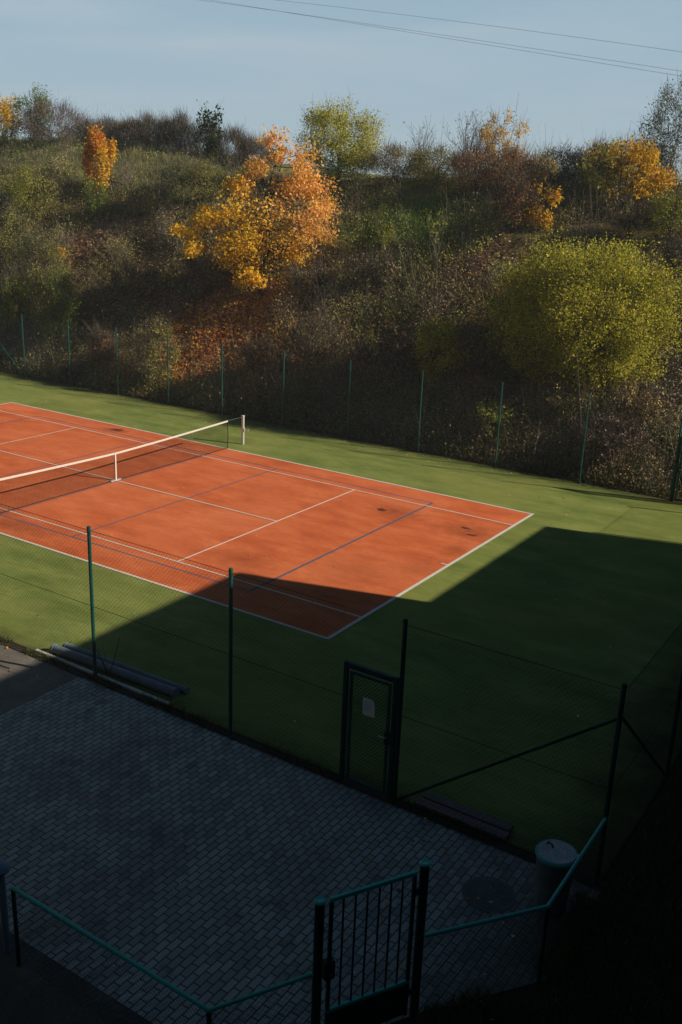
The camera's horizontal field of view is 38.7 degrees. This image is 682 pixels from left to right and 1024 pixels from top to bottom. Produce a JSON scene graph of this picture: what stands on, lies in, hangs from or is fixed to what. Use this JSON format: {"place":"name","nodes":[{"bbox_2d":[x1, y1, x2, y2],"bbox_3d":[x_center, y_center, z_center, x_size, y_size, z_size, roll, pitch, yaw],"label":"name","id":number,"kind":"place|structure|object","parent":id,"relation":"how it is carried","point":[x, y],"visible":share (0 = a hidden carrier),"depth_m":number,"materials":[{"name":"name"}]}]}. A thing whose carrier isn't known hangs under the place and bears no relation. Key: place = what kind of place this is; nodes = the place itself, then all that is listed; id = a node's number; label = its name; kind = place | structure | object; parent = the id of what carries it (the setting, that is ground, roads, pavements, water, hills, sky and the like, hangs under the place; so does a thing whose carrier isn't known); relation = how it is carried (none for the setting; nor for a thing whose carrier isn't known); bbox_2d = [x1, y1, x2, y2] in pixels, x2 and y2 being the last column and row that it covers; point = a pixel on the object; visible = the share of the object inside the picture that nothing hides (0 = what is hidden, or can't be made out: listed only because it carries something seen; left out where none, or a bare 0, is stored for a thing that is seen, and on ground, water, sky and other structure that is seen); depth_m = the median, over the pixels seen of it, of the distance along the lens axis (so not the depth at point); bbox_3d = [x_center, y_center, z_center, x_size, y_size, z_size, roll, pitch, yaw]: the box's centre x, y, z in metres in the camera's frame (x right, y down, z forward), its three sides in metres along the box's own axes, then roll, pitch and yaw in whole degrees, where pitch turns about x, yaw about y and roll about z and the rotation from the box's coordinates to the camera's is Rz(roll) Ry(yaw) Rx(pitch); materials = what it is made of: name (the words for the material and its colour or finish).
{"place":"outdoors","nodes":[
{"label":"outdoors","id":0,"kind":"place"},
{"bbox_2d":[0,926,151,1023],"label":"concrete slab","id":1,"kind":"structure","parent":0,"point":[28,995],"depth_m":11.13,"materials":[{"name":"concrete"}]},
{"bbox_2d":[0,860,10,953],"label":"gate pillar","id":2,"kind":"structure","parent":1,"relation":"on","point":[5,867],"depth_m":11.55,"materials":[{"name":"concrete"}]},
{"bbox_2d":[11,886,313,1023],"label":"yard fence","id":3,"kind":"object","parent":1,"relation":"on","point":[101,943],"visible":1,"depth_m":10.40,"materials":[{"name":"green metal"}]},
{"bbox_2d":[0,142,681,1023],"bbox_3d":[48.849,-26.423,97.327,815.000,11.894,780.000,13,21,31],"label":"hillside ground","id":4,"kind":"structure","parent":0,"point":[512,236],"depth_m":43.02,"materials":[{"name":"plant"}]},
{"bbox_2d":[0,93,26,147],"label":"autumn tree","id":5,"kind":"object","parent":4,"relation":"on","point":[5,113],"visible":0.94,"depth_m":63.53,"materials":[{"name":"yellow plant"}]},
{"bbox_2d":[0,263,37,327],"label":"slope shrub","id":6,"kind":"object","parent":4,"relation":"on","point":[7,293],"visible":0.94,"depth_m":49.71,"materials":[{"name":"green plant"}]},
{"bbox_2d":[0,190,39,268],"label":"slope shrub","id":7,"kind":"object","parent":4,"relation":"on","point":[7,214],"visible":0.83,"depth_m":52.05,"materials":[{"name":"green plant"}]},
{"bbox_2d":[0,156,66,224],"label":"slope shrub","id":8,"kind":"object","parent":4,"relation":"on","point":[21,192],"visible":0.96,"depth_m":54.09,"materials":[{"name":"green plant"}]},
{"bbox_2d":[10,82,57,142],"bbox_3d":[-20.102,-25.907,63.199,3.352,3.916,2.552,13,21,31],"label":"green tree","id":9,"kind":"object","parent":4,"relation":"on","point":[19,102],"visible":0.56,"depth_m":62.97,"materials":[{"name":"green plant"}]},
{"bbox_2d":[0,644,79,715],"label":"concrete apron","id":10,"kind":"object","parent":4,"relation":"on","point":[15,691],"visible":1,"depth_m":18.32,"materials":[{"name":"concrete"}]},
{"bbox_2d":[5,216,77,296],"bbox_3d":[-15.501,-13.232,49.984,5.031,4.844,2.908,13,21,31],"label":"slope shrub","id":11,"kind":"object","parent":4,"relation":"on","point":[49,247],"visible":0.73,"depth_m":49.74,"materials":[{"name":"green plant"}]},
{"bbox_2d":[17,240,86,339],"bbox_3d":[-14.264,-10.700,47.646,4.034,5.117,2.954,13,21,31],"label":"slope shrub","id":12,"kind":"object","parent":4,"relation":"on","point":[48,287],"visible":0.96,"depth_m":47.51,"materials":[{"name":"green plant"}]},
{"bbox_2d":[14,86,90,145],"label":"bare shrub","id":13,"kind":"object","parent":4,"relation":"on","point":[62,109],"visible":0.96,"depth_m":61.63,"materials":[{"name":"brown plant"}]},
{"bbox_2d":[80,172,111,218],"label":"green shrub","id":14,"kind":"object","parent":4,"relation":"on","point":[91,201],"visible":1,"depth_m":53.53,"materials":[{"name":"green plant"}]},
{"bbox_2d":[72,112,124,141],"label":"bare shrub","id":15,"kind":"object","parent":4,"relation":"on","point":[82,128],"visible":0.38,"depth_m":62.04,"materials":[{"name":"brown plant"}]},
{"bbox_2d":[81,124,118,191],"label":"autumn tree","id":16,"kind":"object","parent":4,"relation":"on","point":[97,143],"visible":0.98,"depth_m":54.40,"materials":[{"name":"orange plant"}]},
{"bbox_2d":[78,320,121,373],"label":"scrub bush","id":17,"kind":"object","parent":4,"relation":"on","point":[98,347],"visible":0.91,"depth_m":44.95,"materials":[{"name":"brown plant"}]},
{"bbox_2d":[92,115,137,146],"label":"bare shrub","id":18,"kind":"object","parent":4,"relation":"on","point":[113,128],"visible":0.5,"depth_m":60.72,"materials":[{"name":"brown plant"}]},
{"bbox_2d":[101,253,163,306],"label":"scrub bush","id":19,"kind":"object","parent":4,"relation":"on","point":[139,283],"visible":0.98,"depth_m":48.12,"materials":[{"name":"brown plant"}]},
{"bbox_2d":[113,109,159,148],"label":"bare shrub","id":20,"kind":"object","parent":4,"relation":"on","point":[130,126],"visible":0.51,"depth_m":59.60,"materials":[{"name":"brown plant"}]},
{"bbox_2d":[119,176,161,216],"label":"slope shrub","id":21,"kind":"object","parent":4,"relation":"on","point":[138,204],"visible":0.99,"depth_m":52.62,"materials":[{"name":"green plant"}]},
{"bbox_2d":[126,104,185,148],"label":"bare shrub","id":22,"kind":"object","parent":4,"relation":"on","point":[146,132],"visible":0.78,"depth_m":58.65,"materials":[{"name":"brown plant"}]},
{"bbox_2d":[126,311,187,385],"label":"slope shrub","id":23,"kind":"object","parent":4,"relation":"on","point":[156,329],"visible":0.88,"depth_m":43.30,"materials":[{"name":"green plant"}]},
{"bbox_2d":[147,102,198,153],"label":"bare shrub","id":24,"kind":"object","parent":4,"relation":"on","point":[178,122],"visible":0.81,"depth_m":58.24,"materials":[{"name":"brown plant"}]},
{"bbox_2d":[143,147,233,205],"bbox_3d":[-8.113,-17.994,52.217,5.476,3.035,4.212,13,21,31],"label":"slope shrub","id":25,"kind":"object","parent":4,"relation":"on","point":[198,173],"visible":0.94,"depth_m":51.83,"materials":[{"name":"green plant"}]},
{"bbox_2d":[174,118,223,159],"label":"bare shrub","id":26,"kind":"object","parent":4,"relation":"on","point":[199,135],"visible":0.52,"depth_m":58.32,"materials":[{"name":"brown plant"}]},
{"bbox_2d":[180,251,228,301],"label":"scrub bush","id":27,"kind":"object","parent":4,"relation":"on","point":[193,274],"visible":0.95,"depth_m":46.65,"materials":[{"name":"brown plant"}]},
{"bbox_2d":[192,98,224,164],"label":"green sapling","id":28,"kind":"object","parent":4,"relation":"on","point":[212,142],"visible":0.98,"depth_m":57.19,"materials":[{"name":"green plant"}]},
{"bbox_2d":[198,120,250,168],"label":"bare shrub","id":29,"kind":"object","parent":4,"relation":"on","point":[233,136],"visible":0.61,"depth_m":57.52,"materials":[{"name":"brown plant"}]},
{"bbox_2d":[203,128,266,261],"bbox_3d":[-4.840,-15.164,46.437,3.343,7.170,1.367,-9,21,-31],"label":"bare sapling","id":30,"kind":"object","parent":4,"relation":"on","point":[230,170],"visible":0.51,"depth_m":45.98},
{"bbox_2d":[165,123,345,299],"bbox_3d":[-3.865,-13.543,44.194,7.989,7.692,6.252,4,18,5],"label":"cherry tree","id":31,"kind":"object","parent":4,"relation":"on","point":[253,273],"visible":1,"depth_m":43.92,"materials":[{"name":"orange plant"}]},
{"bbox_2d":[228,125,286,174],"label":"bare shrub","id":32,"kind":"object","parent":4,"relation":"on","point":[254,148],"visible":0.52,"depth_m":56.78,"materials":[{"name":"brown plant"}]},
{"bbox_2d":[232,330,299,383],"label":"scrub bush","id":33,"kind":"object","parent":4,"relation":"on","point":[260,352],"visible":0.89,"depth_m":41.24,"materials":[{"name":"brown plant"}]},
{"bbox_2d":[0,677,600,1023],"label":"paved yard","id":34,"kind":"structure","parent":4,"relation":"on","point":[204,933],"depth_m":13.39,"materials":[{"name":"stone"}]},
{"bbox_2d":[17,715,523,1019],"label":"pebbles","id":35,"kind":"object","parent":34,"relation":"on","point":[270,835],"visible":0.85,"depth_m":13.49,"materials":[{"name":"white stone"}]},
{"bbox_2d":[311,859,430,1023],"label":"yard gate","id":36,"kind":"structure","parent":34,"relation":"on","point":[385,1003],"depth_m":10.48,"materials":[{"name":"metal"}]},
{"bbox_2d":[462,876,515,912],"bbox_3d":[1.983,5.137,13.066,0.720,0.022,0.720,13,21,31],"label":"manhole cover","id":37,"kind":"object","parent":34,"relation":"on","point":[474,888],"visible":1,"depth_m":13.05,"materials":[{"name":"metal"}]},
{"bbox_2d":[535,839,582,917],"bbox_3d":[2.792,4.795,12.695,0.585,0.941,0.550,13,21,31],"label":"litter bin","id":38,"kind":"object","parent":34,"relation":"on","point":[555,859],"visible":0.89,"depth_m":12.54,"materials":[{"name":"teal paint"}]},
{"bbox_2d":[0,638,607,890],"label":"kerb strip","id":39,"kind":"object","parent":4,"relation":"on","point":[492,842],"visible":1,"depth_m":15.62,"materials":[{"name":"concrete"}]},
{"bbox_2d":[35,649,169,704],"bbox_3d":[-4.589,3.104,18.438,3.560,0.047,0.070,13,21,31],"label":"kerb rail","id":40,"kind":"object","parent":39,"relation":"on","point":[76,666],"visible":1,"depth_m":18.33,"materials":[{"name":"grey metal"}]},
{"bbox_2d":[0,504,345,775],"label":"chain link fence","id":41,"kind":"object","parent":39,"relation":"on","point":[230,644],"visible":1,"depth_m":16.82,"materials":[{"name":"green metal"}]},
{"bbox_2d":[339,660,398,798],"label":"court gate","id":42,"kind":"structure","parent":39,"relation":"on","point":[389,734],"depth_m":14.91,"materials":[{"name":"metal"}]},
{"bbox_2d":[348,674,387,789],"bbox_3d":[0.416,3.395,14.964,0.657,1.855,0.017,13,21,31],"label":"door mesh","id":43,"kind":"structure","parent":42,"relation":"in","point":[353,674],"depth_m":14.97,"materials":[{"name":"green metal"}]},
{"bbox_2d":[362,697,374,717],"bbox_3d":[0.417,2.980,14.784,0.210,0.290,0.032,13,21,31],"label":"notice sheet","id":44,"kind":"object","parent":42,"relation":"attached to","point":[368,707],"visible":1,"depth_m":14.79,"materials":[{"name":"paper"}]},
{"bbox_2d":[392,618,627,884],"bbox_3d":[2.229,3.331,13.719,3.303,3.095,0.112,13,21,31],"label":"chain link fence","id":45,"kind":"object","parent":39,"relation":"on","point":[618,719],"visible":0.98,"depth_m":13.60,"materials":[{"name":"green metal"}]},
{"bbox_2d":[279,255,341,299],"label":"scrub bush","id":46,"kind":"object","parent":4,"relation":"on","point":[317,279],"visible":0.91,"depth_m":43.64,"materials":[{"name":"brown plant"}]},
{"bbox_2d":[282,294,355,375],"bbox_3d":[-0.922,-7.405,40.050,3.289,3.734,3.277,3,18,2],"label":"scrub bush","id":47,"kind":"object","parent":4,"relation":"on","point":[317,320],"visible":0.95,"depth_m":39.71,"materials":[{"name":"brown plant"}]},
{"bbox_2d":[0,372,681,879],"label":"turf","id":48,"kind":"structure","parent":4,"relation":"on","point":[500,596],"depth_m":20.57,"materials":[{"name":"plant"}]},
{"bbox_2d":[96,637,119,676],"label":"weed","id":49,"kind":"object","parent":48,"relation":"on","point":[106,662],"visible":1,"depth_m":18.39,"materials":[{"name":"green plant"}]},
{"bbox_2d":[50,643,179,697],"bbox_3d":[-4.376,3.013,18.582,3.197,0.183,0.185,13,21,29],"label":"steel pipe","id":50,"kind":"object","parent":48,"relation":"on","point":[123,672],"visible":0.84,"depth_m":18.42,"materials":[{"name":"metal"}]},
{"bbox_2d":[63,642,189,693],"bbox_3d":[-4.191,2.991,18.748,3.223,0.134,0.135,13,21,30],"label":"steel pipe","id":51,"kind":"object","parent":48,"relation":"on","point":[184,690],"visible":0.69,"depth_m":18.62,"materials":[{"name":"metal"}]},
{"bbox_2d":[241,415,248,444],"bbox_3d":[-3.537,-3.012,35.846,0.315,1.090,0.110,13,21,31],"label":"net post","id":52,"kind":"object","parent":48,"relation":"on","point":[242,428],"visible":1,"depth_m":35.84,"materials":[{"name":"metal"}]},
{"bbox_2d":[0,417,240,512],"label":"tennis net","id":53,"kind":"object","parent":52,"relation":"attached to","point":[140,451],"visible":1,"depth_m":30.74,"materials":[{"name":"fabric"}]},
{"bbox_2d":[0,402,533,638],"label":"court surface","id":54,"kind":"object","parent":48,"relation":"on","point":[352,552],"visible":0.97,"depth_m":27.71,"materials":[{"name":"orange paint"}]},
{"bbox_2d":[0,379,669,1019],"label":"blown leaves","id":55,"kind":"object","parent":48,"relation":"on","point":[302,767],"visible":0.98,"depth_m":14.51,"materials":[{"name":"brown plant"}]},
{"bbox_2d":[0,312,679,498],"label":"chain link fence","id":56,"kind":"object","parent":48,"relation":"on","point":[283,393],"visible":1,"depth_m":37.24,"materials":[{"name":"metal"}]},
{"bbox_2d":[415,797,509,840],"bbox_3d":[1.797,4.599,14.539,1.500,0.082,0.170,13,21,31],"label":"wooden plank","id":57,"kind":"object","parent":48,"relation":"on","point":[497,833],"visible":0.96,"depth_m":14.47,"materials":[{"name":"brown wood"}]},
{"bbox_2d":[423,791,513,832],"bbox_3d":[1.912,4.547,14.695,1.450,0.092,0.170,13,21,31],"label":"wooden plank","id":58,"kind":"object","parent":48,"relation":"on","point":[452,805],"visible":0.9,"depth_m":14.65,"materials":[{"name":"brown wood"}]},
{"bbox_2d":[600,622,681,878],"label":"chain link fence","id":59,"kind":"object","parent":48,"relation":"on","point":[674,726],"visible":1,"depth_m":14.30,"materials":[{"name":"green metal"}]},
{"bbox_2d":[669,418,681,500],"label":"fence post","id":60,"kind":"object","parent":48,"relation":"on","point":[676,459],"visible":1,"depth_m":30.69,"materials":[{"name":"green metal"}]},
{"bbox_2d":[671,436,681,501],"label":"gate","id":61,"kind":"structure","parent":48,"relation":"on","point":[678,469],"depth_m":30.79,"materials":[{"name":"metal"}]},
{"bbox_2d":[0,106,681,498],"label":"undergrowth","id":62,"kind":"object","parent":4,"relation":"on","point":[580,190],"visible":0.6,"depth_m":42.45,"materials":[{"name":"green plant"}]},
{"bbox_2d":[0,157,681,498],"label":"fallen leaves","id":63,"kind":"object","parent":4,"relation":"on","point":[240,327],"visible":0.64,"depth_m":44.18,"materials":[{"name":"brown plant"}]},
{"bbox_2d":[292,87,391,182],"bbox_3d":[-0.040,-19.730,50.703,4.517,4.945,5.790,-7,20,-26],"label":"willow shrub","id":64,"kind":"object","parent":4,"relation":"on","point":[346,159],"visible":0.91,"depth_m":50.17,"materials":[{"name":"green plant"}]},
{"bbox_2d":[338,237,409,292],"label":"scrub bush","id":65,"kind":"object","parent":4,"relation":"on","point":[352,263],"visible":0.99,"depth_m":42.51,"materials":[{"name":"brown plant"}]},
{"bbox_2d":[366,215,399,258],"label":"slope shrub","id":66,"kind":"object","parent":4,"relation":"on","point":[375,230],"visible":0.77,"depth_m":44.45,"materials":[{"name":"green plant"}]},
{"bbox_2d":[356,137,433,182],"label":"scrub bush","id":67,"kind":"object","parent":4,"relation":"on","point":[394,152],"visible":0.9,"depth_m":49.15,"materials":[{"name":"green plant"}]},
{"bbox_2d":[403,116,435,154],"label":"bare tree","id":68,"kind":"object","parent":4,"relation":"on","point":[426,138],"visible":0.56,"depth_m":51.26,"materials":[{"name":"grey plant"}]},
{"bbox_2d":[423,208,446,282],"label":"pale sapling","id":69,"kind":"object","parent":4,"relation":"on","point":[436,252],"visible":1,"depth_m":41.23,"materials":[{"name":"beige plant"}]},
{"bbox_2d":[405,302,466,387],"bbox_3d":[3.763,-6.472,37.501,2.844,3.576,2.020,13,21,31],"label":"bush","id":70,"kind":"object","parent":4,"relation":"on","point":[429,332],"visible":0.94,"depth_m":37.38,"materials":[{"name":"green plant"}]},
{"bbox_2d":[396,138,476,188],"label":"scrub bush","id":71,"kind":"object","parent":4,"relation":"on","point":[426,159],"visible":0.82,"depth_m":47.70,"materials":[{"name":"green plant"}]},
{"bbox_2d":[441,136,506,191],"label":"scrub bush","id":72,"kind":"object","parent":4,"relation":"on","point":[469,156],"visible":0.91,"depth_m":46.06,"materials":[{"name":"brown plant"}]},
{"bbox_2d":[446,311,510,398],"bbox_3d":[5.183,-5.889,36.667,2.416,3.619,2.445,0,18,-6],"label":"grey sapling","id":73,"kind":"object","parent":4,"relation":"on","point":[465,343],"visible":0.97,"depth_m":36.67,"materials":[{"name":"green plant"}]},
{"bbox_2d":[443,110,517,176],"bbox_3d":[7.136,-18.895,50.041,3.659,3.751,2.517,13,21,31],"label":"bare tree","id":74,"kind":"object","parent":4,"relation":"on","point":[475,138],"visible":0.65,"depth_m":50.01,"materials":[{"name":"brown plant"}]},
{"bbox_2d":[471,396,515,451],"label":"green shrub","id":75,"kind":"object","parent":4,"relation":"on","point":[506,422],"visible":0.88,"depth_m":35.09,"materials":[{"name":"green plant"}]},
{"bbox_2d":[473,94,533,169],"bbox_3d":[8.175,-18.820,49.001,3.076,4.171,2.628,13,21,31],"label":"autumn tree","id":76,"kind":"object","parent":4,"relation":"on","point":[486,132],"visible":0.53,"depth_m":48.94,"materials":[{"name":"plant"}]},
{"bbox_2d":[468,140,559,193],"bbox_3d":[8.102,-16.090,45.084,4.370,2.983,3.264,13,21,31],"label":"scrub bush","id":77,"kind":"object","parent":4,"relation":"on","point":[511,158],"visible":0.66,"depth_m":44.83,"materials":[{"name":"brown plant"}]},
{"bbox_2d":[488,164,551,232],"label":"rust shrub","id":78,"kind":"object","parent":4,"relation":"on","point":[515,194],"visible":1,"depth_m":41.80,"materials":[{"name":"brown plant"}]},
{"bbox_2d":[523,172,565,231],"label":"golden shrub","id":79,"kind":"object","parent":4,"relation":"on","point":[557,195],"visible":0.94,"depth_m":41.83,"materials":[{"name":"yellow plant"}]},
{"bbox_2d":[528,136,567,204],"bbox_3d":[9.390,-15.536,44.353,1.758,3.020,1.343,8,19,16],"label":"pale sapling","id":80,"kind":"object","parent":4,"relation":"on","point":[552,165],"visible":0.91,"depth_m":44.12,"materials":[{"name":"brown plant"}]},
{"bbox_2d":[518,135,587,192],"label":"scrub bush","id":81,"kind":"object","parent":4,"relation":"on","point":[564,175],"visible":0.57,"depth_m":45.30,"materials":[{"name":"brown plant"}]},
{"bbox_2d":[529,370,606,431],"bbox_3d":[8.153,-4.000,34.689,2.650,2.388,2.917,-3,19,-15],"label":"scrub bush","id":82,"kind":"object","parent":4,"relation":"on","point":[562,402],"visible":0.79,"depth_m":34.50,"materials":[{"name":"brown plant"}]},
{"bbox_2d":[474,220,681,397],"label":"bush","id":83,"kind":"object","parent":4,"relation":"on","point":[546,285],"visible":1,"depth_m":34.54,"materials":[{"name":"green plant"}]},
{"bbox_2d":[554,131,610,187],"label":"scrub bush","id":84,"kind":"object","parent":4,"relation":"on","point":[571,166],"visible":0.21,"depth_m":45.21,"materials":[{"name":"brown plant"}]},
{"bbox_2d":[579,138,629,177],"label":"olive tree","id":85,"kind":"object","parent":4,"relation":"on","point":[612,153],"visible":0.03,"depth_m":44.73,"materials":[{"name":"green plant"}]},
{"bbox_2d":[576,128,645,197],"bbox_3d":[11.908,-15.712,43.967,2.298,3.045,3.680,-13,23,-39],"label":"autumn tree","id":86,"kind":"object","parent":4,"relation":"on","point":[605,184],"visible":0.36,"depth_m":43.66,"materials":[{"name":"orange plant"}]},
{"bbox_2d":[575,408,655,466],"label":"scrub bush","id":87,"kind":"object","parent":4,"relation":"on","point":[599,435],"visible":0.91,"depth_m":32.76,"materials":[{"name":"brown plant"}]},
{"bbox_2d":[598,183,657,239],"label":"scrub bush","id":88,"kind":"object","parent":4,"relation":"on","point":[622,207],"visible":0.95,"depth_m":40.27,"materials":[{"name":"brown plant"}]},
{"bbox_2d":[576,122,680,205],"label":"autumn tree","id":89,"kind":"object","parent":4,"relation":"on","point":[660,175],"visible":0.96,"depth_m":41.94,"materials":[{"name":"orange plant"}]},
{"bbox_2d":[602,126,665,186],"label":"scrub bush","id":90,"kind":"object","parent":4,"relation":"on","point":[623,153],"visible":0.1,"depth_m":44.46,"materials":[{"name":"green plant"}]},
{"bbox_2d":[606,371,670,426],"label":"scrub bush","id":91,"kind":"object","parent":4,"relation":"on","point":[645,399],"visible":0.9,"depth_m":33.56,"materials":[{"name":"brown plant"}]},
{"bbox_2d":[634,73,681,173],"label":"birch tree","id":92,"kind":"object","parent":4,"relation":"on","point":[678,126],"visible":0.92,"depth_m":43.34,"materials":[{"name":"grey plant"}]},
{"bbox_2d":[636,127,679,179],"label":"green bush","id":93,"kind":"object","parent":4,"relation":"on","point":[663,147],"visible":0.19,"depth_m":44.42,"materials":[{"name":"green plant"}]},
{"bbox_2d":[641,172,681,243],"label":"yellow green shrub","id":94,"kind":"object","parent":4,"relation":"on","point":[659,208],"visible":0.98,"depth_m":39.38,"materials":[{"name":"green plant"}]},
{"bbox_2d":[651,226,681,284],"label":"scrub bush","id":95,"kind":"object","parent":4,"relation":"on","point":[672,255],"visible":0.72,"depth_m":37.27,"materials":[{"name":"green plant"}]},
{"bbox_2d":[665,276,681,339],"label":"scrub bush","id":96,"kind":"object","parent":4,"relation":"on","point":[680,312],"visible":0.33,"depth_m":35.38,"materials":[{"name":"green plant"}]},
{"bbox_2d":[0,135,681,498],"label":"tall grass","id":97,"kind":"structure","parent":0,"point":[130,151],"depth_m":46.30,"materials":[{"name":"green plant"}]},
{"bbox_2d":[0,0,681,184],"label":"sky","id":98,"kind":"structure","parent":0,"point":[108,56],"materials":[{"name":"blue"}]},
{"bbox_2d":[202,0,677,70],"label":"power line","id":99,"kind":"object","parent":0,"point":[453,36],"visible":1,"depth_m":82.17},
{"bbox_2d":[213,0,678,75],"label":"power line","id":100,"kind":"object","parent":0,"point":[454,39],"visible":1,"depth_m":82.34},
{"bbox_2d":[279,0,679,51],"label":"power line","id":101,"kind":"object","parent":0,"point":[480,24],"visible":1,"depth_m":81.16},
{"bbox_2d":[391,759,681,1023],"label":"shaded lawn","id":102,"kind":"structure","parent":0,"point":[534,990],"depth_m":11.98,"materials":[{"name":"green plant"}]},
{"bbox_2d":[419,817,606,1009],"bbox_3d":[2.388,4.981,11.807,3.460,1.143,0.614,-13,23,-39],"label":"yard fence","id":103,"kind":"object","parent":102,"relation":"on","point":[531,910],"visible":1,"depth_m":11.36,"materials":[{"name":"green metal"}]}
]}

